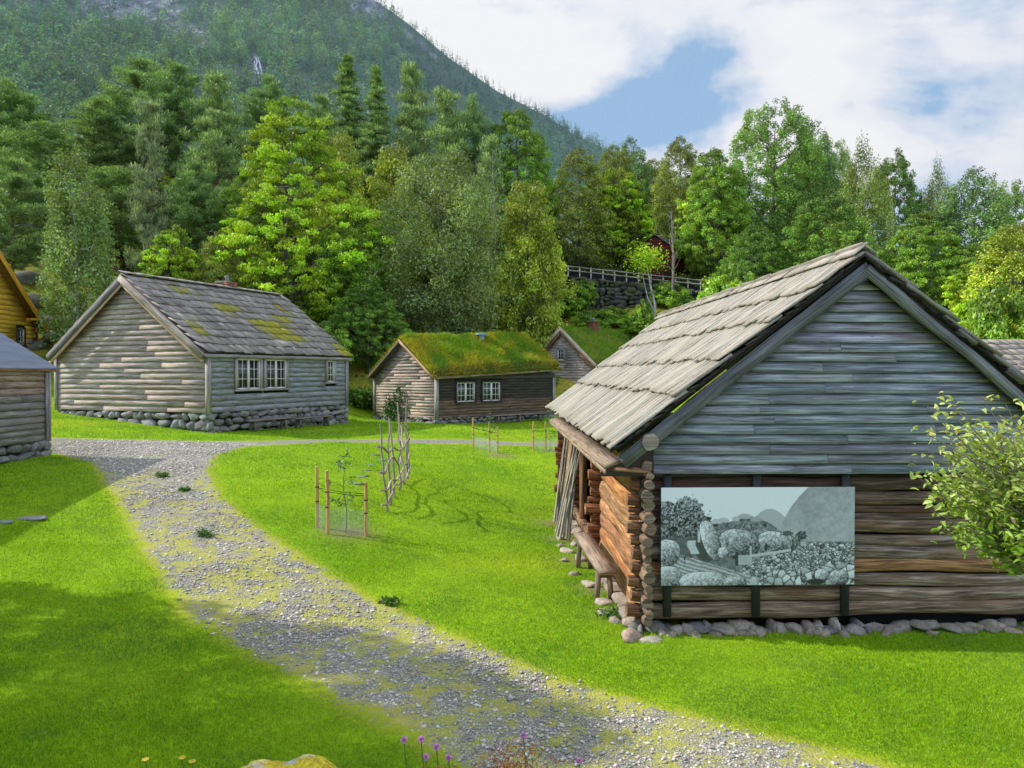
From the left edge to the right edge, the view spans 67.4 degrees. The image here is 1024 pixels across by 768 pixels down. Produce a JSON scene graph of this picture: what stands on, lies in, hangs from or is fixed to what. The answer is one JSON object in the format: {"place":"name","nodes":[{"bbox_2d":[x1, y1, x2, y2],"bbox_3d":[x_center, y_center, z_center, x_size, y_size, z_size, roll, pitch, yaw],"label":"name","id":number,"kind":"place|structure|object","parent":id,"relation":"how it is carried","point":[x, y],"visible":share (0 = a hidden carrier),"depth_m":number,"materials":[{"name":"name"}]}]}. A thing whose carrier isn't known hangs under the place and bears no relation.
{"place":"outdoors","nodes":[
{"label":"outdoors","id":0,"kind":"place"},
{"bbox_2d":[49,437,907,767],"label":"gravel path","id":1,"kind":"structure","parent":0,"point":[397,721],"depth_m":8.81,"materials":[{"name":"grey gravel"}]},
{"bbox_2d":[376,595,402,606],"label":"weed clump","id":2,"kind":"object","parent":1,"relation":"on","point":[388,601],"visible":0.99,"depth_m":10.76,"materials":[{"name":"green plant"}]},
{"bbox_2d":[0,0,965,285],"bbox_3d":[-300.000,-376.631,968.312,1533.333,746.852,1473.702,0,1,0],"label":"mountain","id":3,"kind":"structure","parent":0,"point":[218,4],"depth_m":575.64,"materials":[{"name":"green plant"}]},
{"bbox_2d":[0,0,690,234],"bbox_3d":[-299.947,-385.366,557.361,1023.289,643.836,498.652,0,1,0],"label":"mountain forest","id":4,"kind":"object","parent":3,"relation":"on","point":[59,111],"visible":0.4,"depth_m":520.94,"materials":[{"name":"green plant"}]},
{"bbox_2d":[0,164,1023,767],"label":"lawn ground","id":5,"kind":"structure","parent":0,"point":[386,736],"depth_m":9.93,"materials":[{"name":"green plant"}]},
{"bbox_2d":[0,250,48,347],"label":"yellow house","id":6,"kind":"structure","parent":5,"relation":"on","point":[19,311],"depth_m":42.40,"materials":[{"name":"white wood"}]},
{"bbox_2d":[0,333,57,463],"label":"grey shed","id":7,"kind":"structure","parent":5,"relation":"on","point":[25,403],"depth_m":19.18,"materials":[{"name":"wood"}]},
{"bbox_2d":[0,156,58,272],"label":"pine tree","id":8,"kind":"object","parent":5,"relation":"on","point":[21,251],"visible":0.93,"depth_m":47.29,"materials":[{"name":"green plant"}]},
{"bbox_2d":[15,270,43,285],"bbox_3d":[-31.591,-6.818,50.058,1.962,1.137,1.582,0,1,0],"label":"slope rock","id":9,"kind":"object","parent":5,"relation":"on","point":[27,277],"visible":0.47,"depth_m":49.51,"materials":[{"name":"stone"}]},
{"bbox_2d":[0,75,66,173],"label":"pine tree","id":10,"kind":"object","parent":5,"relation":"on","point":[12,100],"visible":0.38,"depth_m":60.52,"materials":[{"name":"green plant"}]},
{"bbox_2d":[0,119,102,230],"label":"pine tree","id":11,"kind":"object","parent":5,"relation":"on","point":[57,140],"visible":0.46,"depth_m":56.56,"materials":[{"name":"green plant"}]},
{"bbox_2d":[33,140,120,346],"bbox_3d":[-24.313,-6.829,43.102,4.458,13.851,5.055,-1,1,-31],"label":"birch tree","id":12,"kind":"object","parent":5,"relation":"on","point":[70,277],"visible":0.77,"depth_m":42.16,"materials":[{"name":"green plant"}]},
{"bbox_2d":[46,95,140,189],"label":"pine tree","id":13,"kind":"object","parent":5,"relation":"on","point":[95,145],"visible":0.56,"depth_m":64.38,"materials":[{"name":"green plant"}]},
{"bbox_2d":[64,164,162,271],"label":"pine tree","id":14,"kind":"object","parent":5,"relation":"on","point":[117,191],"visible":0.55,"depth_m":53.26,"materials":[{"name":"green plant"}]},
{"bbox_2d":[85,53,183,185],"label":"pine tree","id":15,"kind":"object","parent":5,"relation":"on","point":[136,78],"visible":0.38,"depth_m":65.60,"materials":[{"name":"green plant"}]},
{"bbox_2d":[122,97,171,275],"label":"pine tree","id":16,"kind":"object","parent":5,"relation":"on","point":[148,224],"visible":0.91,"depth_m":49.73,"materials":[{"name":"green plant"}]},
{"bbox_2d":[118,57,221,205],"bbox_3d":[-28.712,-20.929,65.094,7.726,13.723,8.194,0,1,21],"label":"pine tree","id":17,"kind":"object","parent":5,"relation":"on","point":[172,93],"visible":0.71,"depth_m":64.32,"materials":[{"name":"green plant"}]},
{"bbox_2d":[134,224,205,281],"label":"maple tree","id":18,"kind":"object","parent":5,"relation":"on","point":[157,264],"visible":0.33,"depth_m":44.84,"materials":[{"name":"green plant"}]},
{"bbox_2d":[157,157,233,281],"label":"pine tree","id":19,"kind":"object","parent":5,"relation":"on","point":[196,201],"visible":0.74,"depth_m":51.79,"materials":[{"name":"green plant"}]},
{"bbox_2d":[46,270,353,432],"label":"slate roofed house","id":20,"kind":"structure","parent":5,"relation":"on","point":[227,355],"depth_m":30.01,"materials":[{"name":"grey wood"}]},
{"bbox_2d":[234,358,263,391],"bbox_3d":[-10.242,-0.388,29.891,0.150,1.340,1.540,0,1,23],"label":"window","id":21,"kind":"structure","parent":20,"relation":"in","point":[248,373],"depth_m":29.88,"materials":[{"name":"white paint"}]},
{"bbox_2d":[263,359,289,390],"bbox_3d":[-9.625,-0.410,31.366,0.150,1.340,1.520,0,1,23],"label":"window","id":22,"kind":"structure","parent":20,"relation":"in","point":[275,371],"depth_m":31.33,"materials":[{"name":"white paint"}]},
{"bbox_2d":[325,360,336,383],"bbox_3d":[-8.201,-0.572,34.780,0.150,1.120,0.780,0,1,23],"label":"window","id":23,"kind":"structure","parent":20,"relation":"in","point":[330,365],"depth_m":34.77,"materials":[{"name":"white paint"}]},
{"bbox_2d":[178,70,259,244],"bbox_3d":[-22.771,-17.142,60.200,6.436,14.333,5.800,0,1,-21],"label":"pine tree","id":24,"kind":"object","parent":5,"relation":"on","point":[214,86],"visible":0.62,"depth_m":59.55,"materials":[{"name":"green plant"}]},
{"bbox_2d":[187,229,253,290],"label":"alder tree","id":25,"kind":"object","parent":5,"relation":"on","point":[208,249],"visible":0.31,"depth_m":46.06,"materials":[{"name":"green plant"}]},
{"bbox_2d":[212,165,290,288],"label":"ash tree","id":26,"kind":"object","parent":5,"relation":"on","point":[232,194],"visible":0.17,"depth_m":53.50,"materials":[{"name":"green plant"}]},
{"bbox_2d":[230,72,298,188],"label":"pine tree","id":27,"kind":"object","parent":5,"relation":"on","point":[253,111],"visible":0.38,"depth_m":67.01,"materials":[{"name":"green plant"}]},
{"bbox_2d":[245,417,290,431],"bbox_3d":[-9.616,1.634,30.370,0.322,0.538,2.350,0,1,23],"label":"bench","id":28,"kind":"object","parent":5,"relation":"on","point":[253,421],"visible":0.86,"depth_m":30.11,"materials":[{"name":"wood"}]},
{"bbox_2d":[241,754,337,767],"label":"mossy boulder","id":29,"kind":"object","parent":5,"relation":"on","point":[309,761],"visible":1,"depth_m":2.94,"materials":[{"name":"yellow stone"}]},
{"bbox_2d":[205,94,395,327],"bbox_3d":[-12.922,-10.310,49.207,11.389,15.856,12.011,0,1,5],"label":"maple tree","id":30,"kind":"object","parent":5,"relation":"on","point":[278,238],"visible":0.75,"depth_m":46.74,"materials":[{"name":"green plant"}]},
{"bbox_2d":[283,92,348,229],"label":"pine tree","id":31,"kind":"object","parent":5,"relation":"on","point":[323,104],"visible":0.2,"depth_m":63.19,"materials":[{"name":"green plant"}]},
{"bbox_2d":[318,319,353,363],"bbox_3d":[-10.758,-1.818,43.908,4.258,3.828,4.092,1,1,40],"label":"shrub","id":32,"kind":"object","parent":5,"relation":"on","point":[340,336],"visible":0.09,"depth_m":43.94,"materials":[{"name":"green plant"}]},
{"bbox_2d":[17,210,660,376],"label":"slope plants","id":33,"kind":"object","parent":5,"relation":"on","point":[565,320],"visible":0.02,"depth_m":55.40,"materials":[{"name":"green plant"}]},
{"bbox_2d":[309,130,370,304],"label":"birch tree","id":34,"kind":"object","parent":5,"relation":"on","point":[355,188],"visible":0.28,"depth_m":55.19,"materials":[{"name":"green plant"}]},
{"bbox_2d":[326,442,356,532],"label":"apple sapling","id":35,"kind":"object","parent":5,"relation":"on","point":[338,462],"visible":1,"depth_m":14.21,"materials":[{"name":"green plant"}]},
{"bbox_2d":[315,466,368,536],"bbox_3d":[-3.201,2.232,14.164,1.109,1.361,0.357,0,1,15],"label":"tree guard","id":36,"kind":"object","parent":5,"relation":"on","point":[327,521],"visible":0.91,"depth_m":14.15,"materials":[{"name":"wood"}]},
{"bbox_2d":[312,52,374,230],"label":"spruce tree","id":37,"kind":"object","parent":5,"relation":"on","point":[347,90],"visible":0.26,"depth_m":69.29,"materials":[{"name":"green plant"}]},
{"bbox_2d":[295,211,401,349],"bbox_3d":[-10.421,-6.637,50.020,6.505,9.197,6.297,0,1,-29],"label":"ash tree","id":38,"kind":"object","parent":5,"relation":"on","point":[349,281],"visible":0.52,"depth_m":48.62,"materials":[{"name":"green plant"}]},
{"bbox_2d":[349,385,372,409],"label":"leafy bush","id":39,"kind":"object","parent":5,"relation":"on","point":[360,397],"visible":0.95,"depth_m":41.51,"materials":[{"name":"green plant"}]},
{"bbox_2d":[328,279,412,373],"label":"ash tree","id":40,"kind":"object","parent":5,"relation":"on","point":[358,322],"visible":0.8,"depth_m":45.69,"materials":[{"name":"green plant"}]},
{"bbox_2d":[350,64,412,257],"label":"spruce tree","id":41,"kind":"object","parent":5,"relation":"on","point":[374,138],"visible":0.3,"depth_m":65.26,"materials":[{"name":"green plant"}]},
{"bbox_2d":[381,384,404,421],"bbox_3d":[-6.067,0.977,38.983,1.989,1.984,0.458,1,1,44],"label":"climbing shrub","id":42,"kind":"object","parent":5,"relation":"on","point":[391,412],"visible":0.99,"depth_m":38.89,"materials":[{"name":"green plant"}]},
{"bbox_2d":[376,398,410,511],"bbox_3d":[-2.715,1.584,18.270,0.272,2.336,4.461,0,1,0],"label":"stick trellis","id":43,"kind":"object","parent":5,"relation":"on","point":[387,468],"visible":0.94,"depth_m":17.66,"materials":[{"name":"wood"}]},
{"bbox_2d":[357,142,435,319],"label":"birch tree","id":44,"kind":"object","parent":5,"relation":"on","point":[379,189],"visible":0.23,"depth_m":56.97,"materials":[{"name":"green plant"}]},
{"bbox_2d":[365,213,449,303],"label":"ash tree","id":45,"kind":"object","parent":5,"relation":"on","point":[425,280],"visible":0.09,"depth_m":59.17,"materials":[{"name":"green plant"}]},
{"bbox_2d":[383,61,439,219],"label":"pine tree","id":46,"kind":"object","parent":5,"relation":"on","point":[416,126],"visible":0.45,"depth_m":67.56,"materials":[{"name":"green plant"}]},
{"bbox_2d":[362,145,523,338],"bbox_3d":[-5.205,-8.086,50.979,10.644,14.786,11.041,1,1,33],"label":"willow tree","id":47,"kind":"object","parent":5,"relation":"on","point":[447,264],"visible":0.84,"depth_m":48.95,"materials":[{"name":"green plant"}]},
{"bbox_2d":[412,84,477,249],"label":"pine tree","id":48,"kind":"object","parent":5,"relation":"on","point":[446,123],"visible":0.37,"depth_m":63.34,"materials":[{"name":"green plant"}]},
{"bbox_2d":[365,330,562,423],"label":"turf roofed house","id":49,"kind":"structure","parent":5,"relation":"on","point":[442,377],"depth_m":39.45,"materials":[{"name":"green wood"}]},
{"bbox_2d":[455,381,476,403],"bbox_3d":[-2.300,0.405,38.315,0.150,1.120,1.440,1,1,44],"label":"window","id":50,"kind":"structure","parent":49,"relation":"in","point":[465,391],"depth_m":38.31,"materials":[{"name":"white paint"}]},
{"bbox_2d":[481,381,502,402],"bbox_3d":[-1.054,0.386,39.587,0.150,1.120,1.480,1,1,44],"label":"window","id":51,"kind":"structure","parent":49,"relation":"in","point":[491,391],"depth_m":39.59,"materials":[{"name":"white paint"}]},
{"bbox_2d":[450,92,506,230],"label":"pine tree","id":52,"kind":"object","parent":5,"relation":"on","point":[474,119],"visible":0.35,"depth_m":64.89,"materials":[{"name":"green plant"}]},
{"bbox_2d":[459,133,511,320],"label":"pine tree","id":53,"kind":"object","parent":5,"relation":"on","point":[490,149],"visible":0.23,"depth_m":59.23,"materials":[{"name":"green plant"}]},
{"bbox_2d":[472,418,498,453],"bbox_3d":[-0.991,2.001,29.201,1.348,1.412,0.143,1,1,40],"label":"tree guard","id":54,"kind":"object","parent":5,"relation":"on","point":[483,439],"visible":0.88,"depth_m":29.13,"materials":[{"name":"wood"}]},
{"bbox_2d":[448,210,524,330],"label":"ash tree","id":55,"kind":"object","parent":5,"relation":"on","point":[503,244],"visible":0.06,"depth_m":56.70,"materials":[{"name":"green plant"}]},
{"bbox_2d":[425,736,560,767],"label":"red sorrel","id":56,"kind":"object","parent":5,"relation":"on","point":[508,764],"visible":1,"depth_m":2.76,"materials":[{"name":"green plant"}]},
{"bbox_2d":[4,151,1018,387],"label":"undergrowth","id":57,"kind":"object","parent":5,"relation":"on","point":[693,274],"visible":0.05,"depth_m":63.91,"materials":[{"name":"green plant"}]},
{"bbox_2d":[483,106,559,281],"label":"ash tree","id":58,"kind":"object","parent":5,"relation":"on","point":[535,153],"visible":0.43,"depth_m":64.27,"materials":[{"name":"green plant"}]},
{"bbox_2d":[489,179,578,348],"bbox_3d":[1.142,-7.439,53.091,6.350,13.452,5.580,0,1,-18],"label":"birch tree","id":59,"kind":"object","parent":5,"relation":"on","point":[539,233],"visible":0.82,"depth_m":52.23,"materials":[{"name":"green plant"}]},
{"bbox_2d":[547,294,587,318],"bbox_3d":[4.194,-6.242,61.684,3.844,2.034,4.000,0,1,9],"label":"shrub","id":60,"kind":"object","parent":5,"relation":"on","point":[574,306],"visible":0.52,"depth_m":61.10,"materials":[{"name":"green plant"}]},
{"bbox_2d":[562,277,600,309],"bbox_3d":[5.687,-7.442,63.216,3.609,2.837,3.755,0,1,-12],"label":"shrub","id":61,"kind":"object","parent":5,"relation":"on","point":[587,294],"visible":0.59,"depth_m":62.63,"materials":[{"name":"green plant"}]},
{"bbox_2d":[546,147,619,270],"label":"alder tree","id":62,"kind":"object","parent":5,"relation":"on","point":[591,174],"visible":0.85,"depth_m":66.85,"materials":[{"name":"green plant"}]},
{"bbox_2d":[544,317,633,382],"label":"turf roofed cottage","id":63,"kind":"structure","parent":5,"relation":"on","point":[578,353],"depth_m":51.71,"materials":[{"name":"grey wood"}]},
{"bbox_2d":[569,309,614,328],"bbox_3d":[6.293,-4.755,59.106,3.806,2.073,3.658,0,1,-25],"label":"shrub","id":64,"kind":"object","parent":5,"relation":"on","point":[581,318],"visible":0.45,"depth_m":58.35,"materials":[{"name":"green plant"}]},
{"bbox_2d":[574,532,616,600],"bbox_3d":[1.313,2.974,12.410,0.297,0.615,2.650,0,1,-3],"label":"bench","id":65,"kind":"object","parent":5,"relation":"on","point":[599,561],"visible":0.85,"depth_m":11.86,"materials":[{"name":"brown wood"}]},
{"bbox_2d":[595,605,620,619],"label":"weed clump","id":66,"kind":"object","parent":5,"relation":"on","point":[609,613],"visible":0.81,"depth_m":10.52,"materials":[{"name":"green plant"}]},
{"bbox_2d":[597,306,628,328],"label":"shrub","id":67,"kind":"object","parent":5,"relation":"on","point":[611,314],"visible":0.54,"depth_m":58.72,"materials":[{"name":"green plant"}]},
{"bbox_2d":[585,144,647,255],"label":"alder tree","id":68,"kind":"object","parent":5,"relation":"on","point":[621,161],"visible":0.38,"depth_m":70.83,"materials":[{"name":"green plant"}]},
{"bbox_2d":[585,167,654,274],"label":"maple tree","id":69,"kind":"object","parent":5,"relation":"on","point":[643,219],"visible":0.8,"depth_m":68.30,"materials":[{"name":"green plant"}]},
{"bbox_2d":[542,268,703,309],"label":"terrace wall","id":70,"kind":"structure","parent":5,"relation":"on","point":[620,292],"depth_m":62.65,"materials":[{"name":"stone"}]},
{"bbox_2d":[543,265,707,290],"bbox_3d":[9.315,-8.544,62.788,14.269,3.342,0.178,0,1,18],"label":"wooden fence","id":71,"kind":"object","parent":70,"relation":"on","point":[626,276],"visible":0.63,"depth_m":62.66,"materials":[{"name":"wood"}]},
{"bbox_2d":[615,314,651,334],"bbox_3d":[9.584,-4.423,57.660,3.565,1.736,3.709,0,1,24],"label":"shrub","id":72,"kind":"object","parent":5,"relation":"on","point":[628,326],"visible":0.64,"depth_m":56.89,"materials":[{"name":"green plant"}]},
{"bbox_2d":[612,135,658,250],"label":"aspen tree","id":73,"kind":"object","parent":5,"relation":"on","point":[642,171],"visible":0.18,"depth_m":78.69,"materials":[{"name":"green plant"}]},
{"bbox_2d":[633,298,654,330],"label":"shrub","id":74,"kind":"object","parent":5,"relation":"on","point":[644,309],"visible":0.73,"depth_m":56.58,"materials":[{"name":"green plant"}]},
{"bbox_2d":[619,237,676,320],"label":"crooked tree","id":75,"kind":"object","parent":5,"relation":"on","point":[645,261],"visible":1,"depth_m":58.32,"materials":[{"name":"green plant"}]},
{"bbox_2d":[634,158,676,245],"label":"alder tree","id":76,"kind":"object","parent":5,"relation":"on","point":[653,174],"visible":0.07,"depth_m":80.60,"materials":[{"name":"green plant"}]},
{"bbox_2d":[635,234,691,278],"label":"red house","id":77,"kind":"structure","parent":5,"relation":"on","point":[655,241],"depth_m":68.14,"materials":[{"name":"wood"}]},
{"bbox_2d":[647,280,693,306],"bbox_3d":[12.636,-7.103,61.046,3.935,2.375,3.782,0,1,-15],"label":"shrub","id":78,"kind":"object","parent":5,"relation":"on","point":[664,287],"visible":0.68,"depth_m":60.20,"materials":[{"name":"green plant"}]},
{"bbox_2d":[664,211,680,293],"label":"dead tree","id":79,"kind":"object","parent":5,"relation":"on","point":[673,261],"visible":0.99,"depth_m":59.79,"materials":[{"name":"wood"}]},
{"bbox_2d":[649,135,706,239],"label":"alder tree","id":80,"kind":"object","parent":5,"relation":"on","point":[676,150],"visible":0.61,"depth_m":73.07,"materials":[{"name":"green plant"}]},
{"bbox_2d":[665,294,695,309],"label":"shrub","id":81,"kind":"object","parent":5,"relation":"on","point":[682,300],"visible":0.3,"depth_m":58.31,"materials":[{"name":"green plant"}]},
{"bbox_2d":[668,174,739,276],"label":"maple tree","id":82,"kind":"object","parent":5,"relation":"on","point":[681,253],"visible":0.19,"depth_m":66.07,"materials":[{"name":"green plant"}]},
{"bbox_2d":[674,146,756,277],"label":"ash tree","id":83,"kind":"object","parent":5,"relation":"on","point":[697,196],"visible":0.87,"depth_m":61.59,"materials":[{"name":"green plant"}]},
{"bbox_2d":[696,263,754,299],"bbox_3d":[14.829,-5.130,52.065,5.910,6.147,6.150,-1,1,-44],"label":"shrub","id":84,"kind":"object","parent":5,"relation":"on","point":[712,285],"visible":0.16,"depth_m":50.73,"materials":[{"name":"green plant"}]},
{"bbox_2d":[712,223,791,282],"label":"ash tree","id":85,"kind":"object","parent":5,"relation":"on","point":[750,235],"visible":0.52,"depth_m":56.01,"materials":[{"name":"green plant"}]},
{"bbox_2d":[722,96,843,276],"bbox_3d":[22.308,-15.539,65.315,8.898,16.581,8.672,0,1,-5],"label":"aspen tree","id":86,"kind":"object","parent":5,"relation":"on","point":[775,173],"visible":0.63,"depth_m":63.21,"materials":[{"name":"green plant"}]},
{"bbox_2d":[545,242,1023,642],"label":"log barn","id":87,"kind":"structure","parent":5,"relation":"on","point":[836,364],"depth_m":9.95,"materials":[{"name":"wood"}]},
{"bbox_2d":[660,474,854,616],"bbox_3d":[3.167,2.081,9.932,2.521,1.860,0.088,0,1,-2],"label":"picture panel","id":88,"kind":"object","parent":87,"relation":"attached to","point":[756,535],"visible":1,"depth_m":9.89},
{"bbox_2d":[756,149,814,270],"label":"ash tree","id":89,"kind":"object","parent":5,"relation":"on","point":[776,203],"visible":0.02,"depth_m":75.13,"materials":[{"name":"green plant"}]},
{"bbox_2d":[780,118,844,264],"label":"aspen tree","id":90,"kind":"object","parent":5,"relation":"on","point":[830,173],"visible":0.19,"depth_m":66.62,"materials":[{"name":"green plant"}]},
{"bbox_2d":[774,187,891,267],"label":"ash tree","id":91,"kind":"object","parent":5,"relation":"on","point":[794,233],"visible":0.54,"depth_m":54.74,"materials":[{"name":"green plant"}]},
{"bbox_2d":[809,138,866,229],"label":"aspen tree","id":92,"kind":"object","parent":5,"relation":"on","point":[843,154],"visible":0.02,"depth_m":70.80,"materials":[{"name":"green plant"}]},
{"bbox_2d":[820,129,901,266],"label":"birch tree","id":93,"kind":"object","parent":5,"relation":"on","point":[849,195],"visible":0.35,"depth_m":59.17,"materials":[{"name":"green plant"}]},
{"bbox_2d":[859,147,932,289],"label":"ash tree","id":94,"kind":"object","parent":5,"relation":"on","point":[902,172],"visible":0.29,"depth_m":62.74,"materials":[{"name":"green plant"}]},
{"bbox_2d":[876,211,969,308],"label":"ash tree","id":95,"kind":"object","parent":5,"relation":"on","point":[903,238],"visible":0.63,"depth_m":50.94,"materials":[{"name":"green plant"}]},
{"bbox_2d":[912,153,958,299],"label":"birch tree","id":96,"kind":"object","parent":5,"relation":"on","point":[931,202],"visible":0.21,"depth_m":61.59,"materials":[{"name":"green plant"}]},
{"bbox_2d":[907,391,1023,583],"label":"fruit bush","id":97,"kind":"object","parent":5,"relation":"on","point":[998,533],"visible":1,"depth_m":6.00,"materials":[{"name":"green plant"}]},
{"bbox_2d":[936,243,996,314],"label":"ash tree","id":98,"kind":"object","parent":5,"relation":"on","point":[972,256],"visible":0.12,"depth_m":49.57,"materials":[{"name":"green plant"}]},
{"bbox_2d":[921,165,1021,305],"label":"aspen tree","id":99,"kind":"object","parent":5,"relation":"on","point":[996,204],"visible":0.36,"depth_m":58.90,"materials":[{"name":"green plant"}]},
{"bbox_2d":[941,258,1012,329],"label":"maple tree","id":100,"kind":"object","parent":5,"relation":"on","point":[955,305],"visible":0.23,"depth_m":46.05,"materials":[{"name":"green plant"}]},
{"bbox_2d":[960,222,1023,337],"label":"birch tree","id":101,"kind":"object","parent":5,"relation":"on","point":[1013,265],"visible":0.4,"depth_m":43.55,"materials":[{"name":"green plant"}]},
{"bbox_2d":[960,282,1023,338],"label":"shrub","id":102,"kind":"object","parent":5,"relation":"on","point":[979,323],"visible":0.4,"depth_m":39.53,"materials":[{"name":"green plant"}]},
{"bbox_2d":[977,178,1023,316],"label":"aspen tree","id":103,"kind":"object","parent":5,"relation":"on","point":[1017,201],"visible":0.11,"depth_m":61.30,"materials":[{"name":"green plant"}]},
{"bbox_2d":[375,0,1023,281],"label":"sky","id":104,"kind":"structure","parent":0,"point":[923,78],"materials":[{"name":"white"}]},
{"bbox_2d":[982,339,1023,372],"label":"slate roofed barn","id":105,"kind":"structure","parent":0,"point":[1012,350],"depth_m":27.44,"materials":[{"name":"grey stone"}]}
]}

